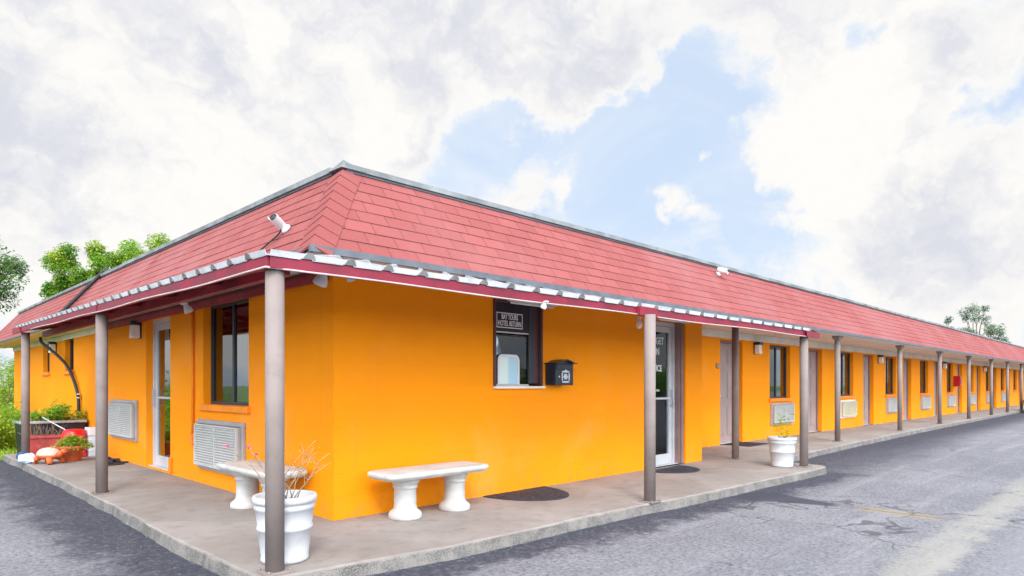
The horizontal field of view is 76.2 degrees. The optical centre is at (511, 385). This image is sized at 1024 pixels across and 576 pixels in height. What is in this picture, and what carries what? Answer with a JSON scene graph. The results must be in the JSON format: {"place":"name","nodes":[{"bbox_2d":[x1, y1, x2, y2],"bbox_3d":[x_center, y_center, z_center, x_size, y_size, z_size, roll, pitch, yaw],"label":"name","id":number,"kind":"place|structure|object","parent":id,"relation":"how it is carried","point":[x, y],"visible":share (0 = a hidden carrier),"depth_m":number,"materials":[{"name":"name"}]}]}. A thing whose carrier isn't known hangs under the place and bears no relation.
{"place":"outdoors","nodes":[
{"label":"outdoors","id":0,"kind":"place"},
{"bbox_2d":[0,361,13,419],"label":"bush","id":1,"kind":"object","parent":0,"point":[11,393],"visible":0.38,"depth_m":21.44,"materials":[{"name":"green plant"}]},
{"bbox_2d":[0,438,16,459],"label":"grass","id":2,"kind":"structure","parent":0,"point":[9,450],"depth_m":12.26,"materials":[{"name":"green plant"}]},
{"bbox_2d":[0,412,1023,575],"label":"car park","id":3,"kind":"structure","parent":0,"point":[947,501],"depth_m":5.80,"materials":[{"name":"grey asphalt"}]},
{"bbox_2d":[3,436,903,575],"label":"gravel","id":4,"kind":"structure","parent":3,"relation":"on","point":[442,563],"depth_m":6.25,"materials":[{"name":"grey gravel"}]},
{"bbox_2d":[0,160,1023,520],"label":"motel building","id":5,"kind":"structure","parent":3,"relation":"on","point":[384,376],"depth_m":7.93,"materials":[{"name":"orange paint"}]},
{"bbox_2d":[40,344,49,375],"bbox_3d":[-10.917,-0.608,15.453,0.267,0.765,0.850,0,0,-45],"label":"window","id":6,"kind":"structure","parent":5,"relation":"in","point":[46,373],"depth_m":15.70,"materials":[{"name":"orange"}]},
{"bbox_2d":[47,341,56,352],"bbox_3d":[-10.258,-0.840,14.562,0.170,0.260,0.149,0,0,45],"label":"wall lamp","id":7,"kind":"object","parent":5,"relation":"attached to","point":[53,345],"visible":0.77,"depth_m":14.53,"materials":[{"name":"white glass"}]},
{"bbox_2d":[39,337,80,418],"bbox_3d":[-9.430,0.013,13.627,2.375,2.175,0.126,0,0,39],"label":"wall pipe","id":8,"kind":"object","parent":5,"relation":"attached to","point":[61,359],"depth_m":13.26,"materials":[{"name":"metal"}]},
{"bbox_2d":[62,339,73,374],"bbox_3d":[-9.234,-0.608,13.770,0.267,0.765,0.890,0,0,-45],"label":"window","id":9,"kind":"structure","parent":5,"relation":"in","point":[71,340],"depth_m":14.00,"materials":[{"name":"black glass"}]},
{"bbox_2d":[59,269,109,311],"bbox_3d":[-7.748,-1.648,12.180,1.591,1.082,0.209,0,0,-18],"label":"roof pipe","id":10,"kind":"object","parent":5,"relation":"attached to","point":[82,292],"visible":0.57,"depth_m":12.07,"materials":[{"name":"grey metal"}]},
{"bbox_2d":[108,399,137,441],"bbox_3d":[-6.151,0.540,10.284,1.420,0.620,0.090,0,0,45],"label":"wall air conditioner","id":11,"kind":"object","parent":5,"relation":"attached to","point":[122,419],"depth_m":10.12,"materials":[{"name":"grey metal"}]},
{"bbox_2d":[127,321,141,338],"bbox_3d":[-5.606,-0.820,9.698,0.170,0.260,0.149,0,0,45],"label":"wall lamp","id":12,"kind":"object","parent":5,"relation":"attached to","point":[135,330],"visible":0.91,"depth_m":9.66,"materials":[{"name":"white glass"}]},
{"bbox_2d":[148,317,169,470],"bbox_3d":[-4.909,0.125,9.256,0.150,2.150,1.050,0,0,-45],"label":"door","id":13,"kind":"structure","parent":5,"relation":"in","point":[161,327],"depth_m":9.45,"materials":[{"name":"silver metal"}]},
{"bbox_2d":[189,311,193,444],"bbox_3d":[-3.994,-0.130,8.156,0.048,1.740,0.090,0,0,-45],"label":"conduit","id":14,"kind":"object","parent":5,"relation":"attached to","point":[191,438],"visible":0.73,"depth_m":8.15,"materials":[{"name":"metal"}]},
{"bbox_2d":[194,418,245,475],"bbox_3d":[-3.401,0.710,7.533,1.360,0.600,0.090,0,0,45],"label":"wall air conditioner","id":15,"kind":"object","parent":5,"relation":"attached to","point":[211,440],"depth_m":7.47,"materials":[{"name":"grey metal"}]},
{"bbox_2d":[198,298,250,413],"bbox_3d":[-3.241,-0.333,7.565,0.267,1.275,1.420,0,0,-45],"label":"window","id":16,"kind":"structure","parent":5,"relation":"in","point":[229,321],"depth_m":7.65,"materials":[{"name":"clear glass"}]},
{"bbox_2d":[260,230,281,249],"bbox_3d":[-2.271,-1.251,5.952,0.453,0.370,0.028,0,0,15],"label":"camera cable","id":17,"kind":"object","parent":5,"relation":"attached to","point":[270,241],"visible":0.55,"depth_m":5.93,"materials":[{"name":"grey plastic"}]},
{"bbox_2d":[268,214,290,233],"bbox_3d":[-2.089,-1.445,5.851,0.122,0.155,0.215,0,0,29],"label":"security camera","id":18,"kind":"object","parent":5,"relation":"attached to","point":[277,221],"visible":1,"depth_m":5.83,"materials":[{"name":"white plastic"}]},
{"bbox_2d":[496,312,522,328],"bbox_3d":[-0.025,-0.725,7.342,0.410,0.170,0.005,0,0,-45],"label":"window sign","id":19,"kind":"object","parent":5,"relation":"attached to","point":[509,320],"visible":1,"depth_m":7.34,"materials":[{"name":"black metal"}]},
{"bbox_2d":[492,298,544,388],"bbox_3d":[-0.016,-0.455,7.517,0.810,0.986,0.350,0,0,-45],"label":"window","id":20,"kind":"structure","parent":5,"relation":"in","point":[517,353],"depth_m":7.45,"materials":[{"name":"black glass"}]},
{"bbox_2d":[507,300,556,308],"bbox_3d":[0.239,-0.952,7.516,0.770,0.086,0.069,0,0,-45],"label":"fluorescent light","id":21,"kind":"object","parent":5,"relation":"attached to","point":[529,304],"visible":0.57,"depth_m":7.46,"materials":[{"name":"white plastic"}]},
{"bbox_2d":[544,359,577,384],"bbox_3d":[0.581,-0.154,7.783,0.370,0.308,0.215,0,0,-45],"label":"mailbox","id":22,"kind":"object","parent":5,"relation":"attached to","point":[558,371],"visible":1,"depth_m":7.71,"materials":[{"name":"black metal"}]},
{"bbox_2d":[656,321,677,466],"bbox_3d":[2.148,0.135,9.709,0.970,2.170,0.150,0,0,-45],"label":"door","id":23,"kind":"structure","parent":5,"relation":"in","point":[665,332],"depth_m":9.92,"materials":[{"name":"silver metal"}]},
{"bbox_2d":[659,318,688,323],"bbox_3d":[2.410,-0.982,9.687,0.870,0.086,0.069,0,0,-45],"label":"fluorescent light","id":24,"kind":"object","parent":5,"relation":"attached to","point":[673,320],"visible":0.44,"depth_m":9.64,"materials":[{"name":"white plastic"}]},
{"bbox_2d":[716,267,727,275],"bbox_3d":[3.522,-1.905,10.935,0.207,0.155,0.111,0,0,35],"label":"security camera","id":25,"kind":"object","parent":5,"relation":"attached to","point":[720,270],"visible":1,"depth_m":10.91,"materials":[{"name":"white plastic"}]},
{"bbox_2d":[720,340,731,443],"bbox_3d":[4.433,0.142,13.512,0.980,2.125,0.121,0,0,-45],"label":"door","id":26,"kind":"structure","parent":5,"relation":"in","point":[725,346],"depth_m":13.52,"materials":[{"name":"grey paint"}]},
{"bbox_2d":[754,342,762,353],"bbox_3d":[5.334,-0.800,14.138,0.170,0.260,0.149,0,0,-45],"label":"wall lamp","id":27,"kind":"object","parent":5,"relation":"attached to","point":[757,347],"visible":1,"depth_m":14.09,"materials":[{"name":"white glass"}]},
{"bbox_2d":[769,345,792,401],"bbox_3d":[6.152,-0.273,15.187,1.240,1.295,0.267,0,0,-45],"label":"window","id":28,"kind":"structure","parent":5,"relation":"in","point":[777,354],"depth_m":15.31,"materials":[{"name":"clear glass"}]},
{"bbox_2d":[770,402,794,425],"bbox_3d":[6.290,0.660,15.134,1.200,0.500,0.090,0,0,-45],"label":"wall air conditioner","id":29,"kind":"object","parent":5,"relation":"attached to","point":[783,409],"depth_m":15.02,"materials":[{"name":"grey metal"}]},
{"bbox_2d":[808,349,817,432],"bbox_3d":[7.629,0.142,16.709,0.980,2.125,0.121,0,0,-45],"label":"door","id":30,"kind":"structure","parent":5,"relation":"in","point":[812,354],"depth_m":16.86,"materials":[{"name":"grey paint"}]},
{"bbox_2d":[840,352,855,398],"bbox_3d":[9.298,-0.273,18.334,1.240,1.295,0.267,0,0,-45],"label":"window","id":31,"kind":"structure","parent":5,"relation":"in","point":[844,357],"depth_m":18.51,"materials":[{"name":"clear glass"}]},
{"bbox_2d":[840,399,856,417],"bbox_3d":[9.436,0.660,18.281,1.200,0.500,0.090,0,0,-45],"label":"wall air conditioner","id":32,"kind":"object","parent":5,"relation":"attached to","point":[848,408],"depth_m":18.19,"materials":[{"name":"beige paint"}]},
{"bbox_2d":[863,355,869,424],"bbox_3d":[10.634,0.142,19.714,0.980,2.125,0.121,0,0,-45],"label":"door","id":33,"kind":"structure","parent":5,"relation":"in","point":[866,358],"depth_m":19.87,"materials":[{"name":"grey paint"}]},
{"bbox_2d":[878,355,883,363],"bbox_3d":[11.450,-0.800,20.255,0.170,0.260,0.149,0,0,-45],"label":"wall lamp","id":34,"kind":"object","parent":5,"relation":"attached to","point":[880,359],"visible":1,"depth_m":20.21,"materials":[{"name":"white metal"}]},
{"bbox_2d":[885,357,896,396],"bbox_3d":[12.254,-0.273,21.290,1.240,1.295,0.267,0,0,-45],"label":"window","id":35,"kind":"structure","parent":5,"relation":"in","point":[888,360],"depth_m":21.46,"materials":[{"name":"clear glass"}]},
{"bbox_2d":[886,398,896,413],"bbox_3d":[12.392,0.660,21.236,1.200,0.500,0.090,0,0,-45],"label":"wall air conditioner","id":36,"kind":"object","parent":5,"relation":"attached to","point":[891,405],"depth_m":21.05,"materials":[{"name":"white plastic"}]},
{"bbox_2d":[903,359,907,419],"bbox_3d":[13.604,0.142,22.684,0.980,2.125,0.121,0,0,-45],"label":"door","id":37,"kind":"structure","parent":5,"relation":"in","point":[905,361],"depth_m":22.86,"materials":[{"name":"grey paint"}]},
{"bbox_2d":[920,360,929,395],"bbox_3d":[15.203,-0.273,24.238,1.240,1.295,0.267,0,0,-45],"label":"window","id":38,"kind":"structure","parent":5,"relation":"in","point":[922,363],"depth_m":24.47,"materials":[{"name":"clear glass"}]},
{"bbox_2d":[920,396,930,409],"bbox_3d":[15.341,0.660,24.185,1.200,0.500,0.090,0,0,-45],"label":"wall air conditioner","id":39,"kind":"object","parent":5,"relation":"attached to","point":[925,402],"depth_m":24.02,"materials":[{"name":"white plastic"}]},
{"bbox_2d":[934,362,936,415],"bbox_3d":[16.538,0.142,25.618,0.980,2.125,0.121,0,0,-45],"label":"door","id":40,"kind":"structure","parent":5,"relation":"in","point":[935,363],"depth_m":25.91,"materials":[{"name":"grey paint"}]},
{"bbox_2d":[946,363,954,393],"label":"window","id":41,"kind":"structure","parent":5,"relation":"in","point":[948,364],"depth_m":27.41,"materials":[{"name":"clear glass"}]},
{"bbox_2d":[947,395,955,406],"bbox_3d":[18.240,0.660,27.084,1.200,0.500,0.090,0,0,-45],"label":"wall air conditioner","id":42,"kind":"object","parent":5,"relation":"attached to","point":[951,400],"depth_m":26.97,"materials":[{"name":"white plastic"}]},
{"bbox_2d":[953,376,961,385],"bbox_3d":[18.772,-0.170,27.500,0.280,0.440,0.254,0,0,-45],"label":"extinguisher cabinet","id":43,"kind":"object","parent":5,"relation":"attached to","point":[957,380],"visible":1,"depth_m":27.41,"materials":[{"name":"red plastic"}]},
{"bbox_2d":[957,364,958,412],"bbox_3d":[19.331,0.142,28.411,0.980,2.125,0.121,0,0,-45],"label":"door","id":44,"kind":"structure","parent":5,"relation":"in","point":[957,364],"depth_m":28.66,"materials":[{"name":"grey paint"}]},
{"bbox_2d":[971,394,975,404],"bbox_3d":[21.174,0.660,30.019,1.200,0.500,0.090,0,0,-45],"label":"wall air conditioner","id":45,"kind":"object","parent":5,"relation":"attached to","point":[973,399],"depth_m":29.99,"materials":[{"name":"white plastic"}]},
{"bbox_2d":[976,366,977,409],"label":"door","id":46,"kind":"structure","parent":5,"relation":"in","point":[976,366],"depth_m":31.55,"materials":[{"name":"grey paint"}]},
{"bbox_2d":[986,393,989,402],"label":"wall air conditioner","id":47,"kind":"object","parent":5,"relation":"attached to","point":[987,397],"depth_m":32.53,"materials":[{"name":"white plastic"}]},
{"bbox_2d":[986,367,989,392],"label":"window","id":48,"kind":"structure","parent":5,"relation":"in","point":[987,391],"depth_m":33.26,"materials":[{"name":"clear glass"}]},
{"bbox_2d":[993,368,993,407],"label":"door","id":49,"kind":"structure","parent":5,"relation":"in","point":[993,368],"depth_m":34.59,"materials":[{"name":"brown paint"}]},
{"bbox_2d":[1001,393,1005,401],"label":"wall air conditioner","id":50,"kind":"object","parent":5,"relation":"attached to","point":[1003,397],"depth_m":35.68,"materials":[{"name":"white plastic"}]},
{"bbox_2d":[1013,370,1017,391],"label":"window","id":51,"kind":"structure","parent":5,"relation":"in","point":[1014,390],"depth_m":39.19,"materials":[{"name":"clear glass"}]},
{"bbox_2d":[3,404,1023,575],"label":"walkway","id":52,"kind":"structure","parent":3,"relation":"on","point":[206,526],"depth_m":6.30,"materials":[{"name":"concrete"}]},
{"bbox_2d":[16,452,37,463],"bbox_3d":[-7.458,1.127,10.035,0.288,0.204,0.371,0,0,-33],"label":"plastic bag","id":53,"kind":"object","parent":52,"relation":"on","point":[25,457],"visible":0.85,"depth_m":9.97,"materials":[{"name":"white plastic"}]},
{"bbox_2d":[30,434,60,454],"bbox_3d":[-8.098,1.038,11.448,0.800,0.325,0.360,0,0,-37],"label":"planter trough","id":54,"kind":"object","parent":52,"relation":"on","point":[38,442],"visible":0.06,"depth_m":11.26,"materials":[{"name":"red plastic"}]},
{"bbox_2d":[32,447,67,464],"bbox_3d":[-7.032,1.076,9.966,0.574,0.249,0.307,0,0,13],"label":"turtle figurine","id":55,"kind":"object","parent":52,"relation":"on","point":[48,455],"visible":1,"depth_m":9.88,"materials":[{"name":"orange ceramic"}]},
{"bbox_2d":[56,444,85,461],"bbox_3d":[-6.988,1.077,10.338,0.396,0.245,0.396,0,0,-45],"label":"terracotta pot","id":56,"kind":"object","parent":52,"relation":"on","point":[74,455],"visible":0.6,"depth_m":10.23,"materials":[{"name":"ceramic"}]},
{"bbox_2d":[50,434,93,451],"bbox_3d":[-6.946,0.906,10.331,0.662,0.291,0.553,0,0,-45],"label":"leafy plant","id":57,"kind":"object","parent":56,"relation":"in","point":[72,440],"visible":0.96,"depth_m":10.28,"materials":[{"name":"green plant"}]},
{"bbox_2d":[61,429,87,456],"bbox_3d":[-7.331,0.966,10.936,0.396,0.468,0.405,0,0,-45],"label":"bucket","id":58,"kind":"object","parent":52,"relation":"on","point":[80,432],"visible":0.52,"depth_m":10.85,"materials":[{"name":"red plastic"}]},
{"bbox_2d":[85,427,94,456],"bbox_3d":[-7.087,0.957,11.102,0.252,0.486,0.310,0,0,-45],"label":"cooler box","id":59,"kind":"object","parent":52,"relation":"on","point":[90,431],"visible":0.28,"depth_m":10.95,"materials":[{"name":"white plastic"}]},
{"bbox_2d":[108,461,124,465],"bbox_3d":[-5.970,1.168,9.800,0.103,0.062,0.279,0,0,40],"label":"sandal","id":60,"kind":"object","parent":52,"relation":"on","point":[111,463],"visible":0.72,"depth_m":9.75,"materials":[{"name":"black rubber"}]},
{"bbox_2d":[113,460,127,462],"bbox_3d":[-6.005,1.168,10.005,0.103,0.062,0.279,0,0,20],"label":"sandal","id":61,"kind":"object","parent":52,"relation":"on","point":[117,461],"visible":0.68,"depth_m":9.96,"materials":[{"name":"black rubber"}]},
{"bbox_2d":[216,460,307,509],"bbox_3d":[-2.400,0.985,6.228,1.170,0.430,0.430,0,0,45],"label":"stone bench","id":62,"kind":"object","parent":52,"relation":"on","point":[247,478],"visible":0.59,"depth_m":6.32,"materials":[{"name":"white stone"}]},
{"bbox_2d":[252,490,316,564],"bbox_3d":[-1.561,0.974,4.487,0.426,0.451,0.426,0,0,-45],"label":"flower pot","id":63,"kind":"object","parent":52,"relation":"on","point":[299,510],"visible":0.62,"depth_m":4.36,"materials":[{"name":"white ceramic"}]},
{"bbox_2d":[224,438,330,498],"bbox_3d":[-1.602,0.574,4.457,0.749,0.417,0.312,0,0,-4],"label":"dry plant","id":64,"kind":"object","parent":63,"relation":"in","point":[297,475],"visible":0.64,"depth_m":4.50,"materials":[{"name":"brown plant"}]},
{"bbox_2d":[12,249,819,575],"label":"porch canopy","id":65,"kind":"object","parent":52,"relation":"on","point":[276,287],"visible":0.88,"depth_m":5.94,"materials":[{"name":"metal"}]},
{"bbox_2d":[179,302,193,313],"bbox_3d":[-3.617,-0.855,7.260,0.145,0.130,0.104,0,0,-25],"label":"flood lamp","id":66,"kind":"object","parent":65,"relation":"attached to","point":[187,308],"visible":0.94,"depth_m":7.23,"materials":[{"name":"white plastic"}]},
{"bbox_2d":[313,275,327,287],"bbox_3d":[-1.465,-0.828,5.055,0.161,0.144,0.116,0,0,25],"label":"flood lamp","id":67,"kind":"object","parent":65,"relation":"attached to","point":[320,280],"visible":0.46,"depth_m":5.02,"materials":[{"name":"white plastic"}]},
{"bbox_2d":[30,266,806,336],"bbox_3d":[-1.464,-0.779,9.740,8.123,0.154,8.507,0,0,-45],"label":"cable","id":68,"kind":"object","parent":65,"relation":"attached to","point":[259,268],"visible":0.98,"depth_m":5.28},
{"bbox_2d":[540,301,548,309],"bbox_3d":[0.283,-0.694,5.680,0.081,0.072,0.058,0,0,35],"label":"flood lamp","id":69,"kind":"object","parent":65,"relation":"attached to","point":[543,306],"visible":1,"depth_m":5.66,"materials":[{"name":"white plastic"}]},
{"bbox_2d":[636,316,641,328],"bbox_3d":[1.575,-0.844,8.082,0.080,0.292,0.080,0,0,-45],"label":"hanging bulb","id":70,"kind":"object","parent":65,"relation":"hanging from","point":[639,324],"visible":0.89,"depth_m":8.06,"materials":[{"name":"white glass"}]},
{"bbox_2d":[367,461,488,520],"bbox_3d":[-0.762,0.985,6.113,1.170,0.430,0.430,0,0,-45],"label":"stone bench","id":71,"kind":"object","parent":52,"relation":"on","point":[406,480],"visible":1,"depth_m":5.90,"materials":[{"name":"white stone"}]},
{"bbox_2d":[483,486,568,500],"bbox_3d":[0.274,1.192,7.106,0.980,0.014,0.680,0,0,-45],"label":"doormat","id":72,"kind":"object","parent":52,"relation":"on","point":[543,493],"visible":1,"depth_m":7.04,"materials":[{"name":"grey fabric"}]},
{"bbox_2d":[656,465,699,472],"bbox_3d":[2.372,1.192,9.205,0.500,0.014,0.950,0,0,41],"label":"doormat","id":73,"kind":"object","parent":52,"relation":"on","point":[681,469],"visible":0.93,"depth_m":9.18,"materials":[{"name":"black rubber"}]},
{"bbox_2d":[724,442,768,446],"bbox_3d":[4.764,1.192,13.223,0.900,0.014,0.540,0,0,-45],"label":"doormat","id":74,"kind":"object","parent":52,"relation":"on","point":[748,444],"visible":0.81,"depth_m":13.09,"materials":[{"name":"black rubber"}]},
{"bbox_2d":[767,436,796,467],"bbox_3d":[3.994,0.982,9.652,0.412,0.436,0.412,0,0,5],"label":"flower pot","id":75,"kind":"object","parent":52,"relation":"on","point":[782,451],"visible":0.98,"depth_m":9.51,"materials":[{"name":"white plastic"}]},
{"bbox_2d":[773,414,794,437],"bbox_3d":[4.027,0.610,9.650,0.279,0.380,0.274,0,0,-45],"label":"sprouting plant","id":76,"kind":"object","parent":75,"relation":"in","point":[783,428],"visible":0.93,"depth_m":9.64,"materials":[{"name":"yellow plant"}]},
{"bbox_2d":[987,324,1012,342],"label":"gum tree","id":77,"kind":"object","parent":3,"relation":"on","point":[1004,338],"visible":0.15,"depth_m":61.74,"materials":[{"name":"green plant"}]},
{"bbox_2d":[0,0,1023,384],"label":"sky","id":78,"kind":"structure","parent":0,"point":[870,152],"materials":[{"name":"white"}]},
{"label":"ground","id":79,"kind":"structure","parent":0,"visible":0},
{"bbox_2d":[0,356,13,412],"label":"bush","id":80,"kind":"object","parent":79,"relation":"on","point":[2,371],"visible":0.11,"depth_m":26.95,"materials":[{"name":"green plant"}]},
{"bbox_2d":[0,411,16,449],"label":"bush","id":81,"kind":"object","parent":79,"relation":"on","point":[10,433],"visible":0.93,"depth_m":12.70,"materials":[{"name":"green plant"}]},
{"bbox_2d":[0,387,17,428],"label":"bush","id":82,"kind":"object","parent":79,"relation":"on","point":[4,403],"visible":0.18,"depth_m":15.91,"materials":[{"name":"green plant"}]},
{"bbox_2d":[0,239,31,313],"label":"broadleaf tree","id":83,"kind":"object","parent":79,"relation":"on","point":[10,265],"visible":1,"depth_m":28.07,"materials":[{"name":"green plant"}]},
{"bbox_2d":[0,401,36,447],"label":"bush","id":84,"kind":"object","parent":79,"relation":"on","point":[7,410],"visible":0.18,"depth_m":13.73,"materials":[{"name":"green plant"}]},
{"bbox_2d":[12,418,86,453],"bbox_3d":[-8.762,0.980,12.381,1.040,0.640,0.820,0,0,-45],"label":"raised planter","id":85,"kind":"object","parent":79,"relation":"on","point":[76,423],"visible":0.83,"depth_m":12.12,"materials":[{"name":"red brick"}]},
{"bbox_2d":[17,422,64,435],"bbox_3d":[-8.164,0.792,11.348,0.730,0.301,0.328,0,0,-45],"label":"dry plant","id":86,"kind":"object","parent":85,"relation":"in","point":[36,432],"visible":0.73,"depth_m":11.34,"materials":[{"name":"brown plant"}]},
{"bbox_2d":[42,417,65,429],"bbox_3d":[-8.112,0.705,11.618,0.942,0.269,0.019,0,0,29],"label":"garden stick","id":87,"kind":"object","parent":86,"relation":"on","point":[53,423],"visible":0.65,"depth_m":11.64,"materials":[{"name":"white plastic"}]},
{"bbox_2d":[4,398,88,423],"bbox_3d":[-8.743,0.514,12.399,1.094,0.536,1.107,0,0,20],"label":"leafy plant","id":88,"kind":"object","parent":85,"relation":"on","point":[58,412],"visible":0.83,"depth_m":12.29,"materials":[{"name":"green plant"}]},
{"bbox_2d":[38,240,111,299],"bbox_3d":[-22.409,-3.096,34.158,3.694,9.134,3.893,0,0,6],"label":"broadleaf tree","id":89,"kind":"object","parent":79,"relation":"on","point":[63,282],"visible":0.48,"depth_m":33.13,"materials":[{"name":"green plant"}]},
{"bbox_2d":[102,232,170,268],"bbox_3d":[-20.216,-3.451,35.918,5.317,9.846,4.472,0,0,0],"label":"broadleaf tree","id":90,"kind":"object","parent":79,"relation":"on","point":[128,252],"visible":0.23,"depth_m":34.81,"materials":[{"name":"green plant"}]},
{"bbox_2d":[943,316,961,329],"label":"gum tree","id":91,"kind":"object","parent":79,"relation":"on","point":[947,320],"visible":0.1,"depth_m":62.21,"materials":[{"name":"green plant"}]},
{"bbox_2d":[957,304,1006,338],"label":"tree","id":92,"kind":"object","parent":79,"relation":"on","point":[991,332],"visible":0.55,"depth_m":62.33,"materials":[{"name":"green plant"}]}
]}

